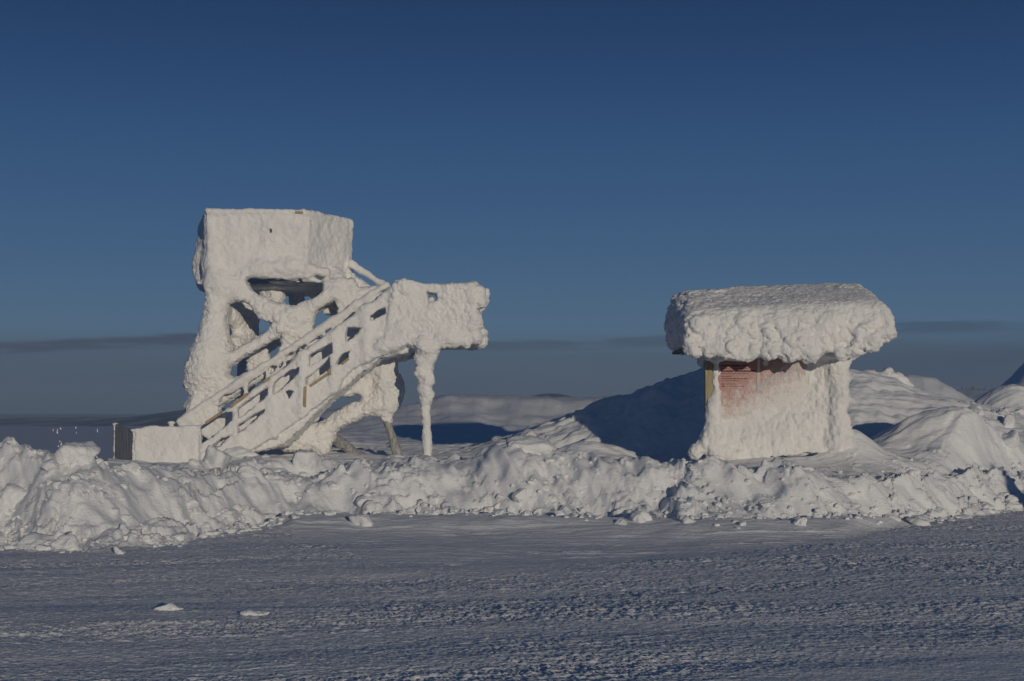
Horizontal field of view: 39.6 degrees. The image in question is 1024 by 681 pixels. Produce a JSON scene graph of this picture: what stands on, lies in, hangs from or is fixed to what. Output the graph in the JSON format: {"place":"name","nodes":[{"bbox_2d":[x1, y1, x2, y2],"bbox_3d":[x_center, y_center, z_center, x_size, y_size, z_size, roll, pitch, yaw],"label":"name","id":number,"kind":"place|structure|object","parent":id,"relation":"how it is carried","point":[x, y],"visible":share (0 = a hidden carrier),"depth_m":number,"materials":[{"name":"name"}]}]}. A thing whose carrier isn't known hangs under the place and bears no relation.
{"place":"outdoors","nodes":[
{"label":"outdoors","id":0,"kind":"place"},
{"bbox_2d":[0,363,1023,680],"bbox_3d":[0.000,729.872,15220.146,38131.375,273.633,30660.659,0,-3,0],"label":"snow ground","id":1,"kind":"structure","parent":0,"point":[460,595],"depth_m":15.14,"materials":[{"name":"white snow"}]},
{"bbox_2d":[0,483,27,510],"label":"snow block","id":2,"kind":"object","parent":1,"relation":"on","point":[11,494],"depth_m":17.37,"materials":[{"name":"white snow"}]},
{"bbox_2d":[15,532,55,549],"bbox_3d":[-5.371,2.322,16.163,0.525,0.275,0.355,0,-3,0],"label":"snow block","id":3,"kind":"object","parent":1,"relation":"on","point":[30,540],"depth_m":16.12,"materials":[{"name":"white snow"}]},
{"bbox_2d":[50,534,80,550],"bbox_3d":[-4.987,2.315,15.933,0.363,0.290,0.274,0,-3,0],"label":"snow block","id":4,"kind":"object","parent":1,"relation":"on","point":[67,542],"depth_m":15.85,"materials":[{"name":"white snow"}]},
{"bbox_2d":[55,441,100,465],"bbox_3d":[-5.402,1.437,17.703,0.540,0.378,0.482,0,-3,0],"label":"snow block","id":5,"kind":"object","parent":1,"relation":"on","point":[81,453],"depth_m":17.52,"materials":[{"name":"white snow"}]},
{"bbox_2d":[113,546,125,553],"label":"snow block","id":6,"kind":"object","parent":1,"relation":"on","point":[116,549],"depth_m":15.41,"materials":[{"name":"white snow"}]},
{"bbox_2d":[153,603,183,610],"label":"snow block","id":7,"kind":"object","parent":1,"relation":"on","point":[170,607],"depth_m":11.04,"materials":[{"name":"white snow"}]},
{"bbox_2d":[202,445,231,469],"bbox_3d":[-4.249,1.744,20.464,0.423,0.481,0.559,0,-3,0],"label":"snow block","id":8,"kind":"object","parent":1,"relation":"on","point":[214,457],"depth_m":20.26,"materials":[{"name":"white snow"}]},
{"bbox_2d":[223,446,258,460],"bbox_3d":[-4.891,2.074,25.529,0.680,0.359,0.448,1,-3,-21],"label":"snow block","id":9,"kind":"object","parent":1,"relation":"on","point":[237,452],"depth_m":25.40,"materials":[{"name":"white snow"}]},
{"bbox_2d":[240,610,269,615],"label":"snow block","id":10,"kind":"object","parent":1,"relation":"on","point":[249,612],"depth_m":10.83,"materials":[{"name":"white snow"}]},
{"bbox_2d":[112,208,489,462],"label":"lookout tower","id":11,"kind":"structure","parent":1,"relation":"on","point":[251,267],"depth_m":27.05,"materials":[{"name":"white wood"}]},
{"bbox_2d":[292,449,321,471],"bbox_3d":[-3.059,1.867,21.348,0.447,0.472,0.550,0,-3,0],"label":"snow block","id":12,"kind":"object","parent":1,"relation":"on","point":[306,460],"depth_m":21.16,"materials":[{"name":"white snow"}]},
{"bbox_2d":[348,514,373,526],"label":"snow block","id":13,"kind":"object","parent":1,"relation":"on","point":[364,520],"depth_m":18.20,"materials":[{"name":"white snow"}]},
{"bbox_2d":[0,412,1023,552],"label":"snow rubble","id":14,"kind":"object","parent":1,"relation":"on","point":[520,495],"visible":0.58,"depth_m":18.84,"materials":[{"name":"white snow"}]},
{"bbox_2d":[506,435,554,453],"bbox_3d":[0.264,1.521,20.456,0.723,0.317,0.416,-1,-3,11],"label":"snow block","id":15,"kind":"object","parent":1,"relation":"on","point":[530,444],"depth_m":20.31,"materials":[{"name":"white snow"}]},
{"bbox_2d":[629,511,652,522],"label":"snow block","id":16,"kind":"object","parent":1,"relation":"on","point":[641,517],"depth_m":18.24,"materials":[{"name":"white snow"}]},
{"bbox_2d":[645,450,659,458],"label":"snow block","id":17,"kind":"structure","parent":1,"relation":"on","point":[653,454],"depth_m":24.90,"materials":[{"name":"white snow"}]},
{"bbox_2d":[679,515,695,523],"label":"snow block","id":18,"kind":"object","parent":1,"relation":"on","point":[684,519],"depth_m":18.02,"materials":[{"name":"white snow"}]},
{"bbox_2d":[663,282,896,459],"bbox_3d":[4.089,0.685,22.119,3.294,3.290,2.429,0,-3,0],"label":"hut","id":19,"kind":"object","parent":1,"relation":"on","point":[775,361],"visible":0.99,"depth_m":21.80,"materials":[{"name":"white wood"}]},
{"bbox_2d":[792,517,807,525],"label":"snow block","id":20,"kind":"object","parent":1,"relation":"on","point":[802,521],"depth_m":17.85,"materials":[{"name":"white snow"}]},
{"bbox_2d":[863,367,913,386],"bbox_3d":[10.019,1.098,37.991,1.439,0.781,0.706,0,-3,0],"label":"snow mound","id":21,"kind":"object","parent":1,"relation":"on","point":[890,372],"visible":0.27,"depth_m":37.85,"materials":[{"name":"white snow"}]},
{"bbox_2d":[905,515,930,525],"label":"snow block","id":22,"kind":"object","parent":1,"relation":"on","point":[919,520],"depth_m":18.90,"materials":[{"name":"white snow"}]},
{"bbox_2d":[959,385,997,389],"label":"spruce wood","id":23,"kind":"object","parent":1,"relation":"on","point":[991,387],"visible":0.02,"depth_m":269.56,"materials":[{"name":"green plant"}]},
{"bbox_2d":[1003,414,1014,427],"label":"snow block","id":24,"kind":"object","parent":1,"relation":"on","point":[1009,420],"depth_m":26.35,"materials":[{"name":"white snow"}]},
{"bbox_2d":[1001,430,1019,448],"bbox_3d":[8.487,1.714,24.426,0.429,0.364,0.538,-1,-3,29],"label":"snow block","id":25,"kind":"object","parent":1,"relation":"on","point":[1011,439],"depth_m":24.23,"materials":[{"name":"white snow"}]},
{"bbox_2d":[0,0,1023,413],"label":"sky","id":26,"kind":"structure","parent":0,"point":[590,165],"materials":[{"name":"blue"}]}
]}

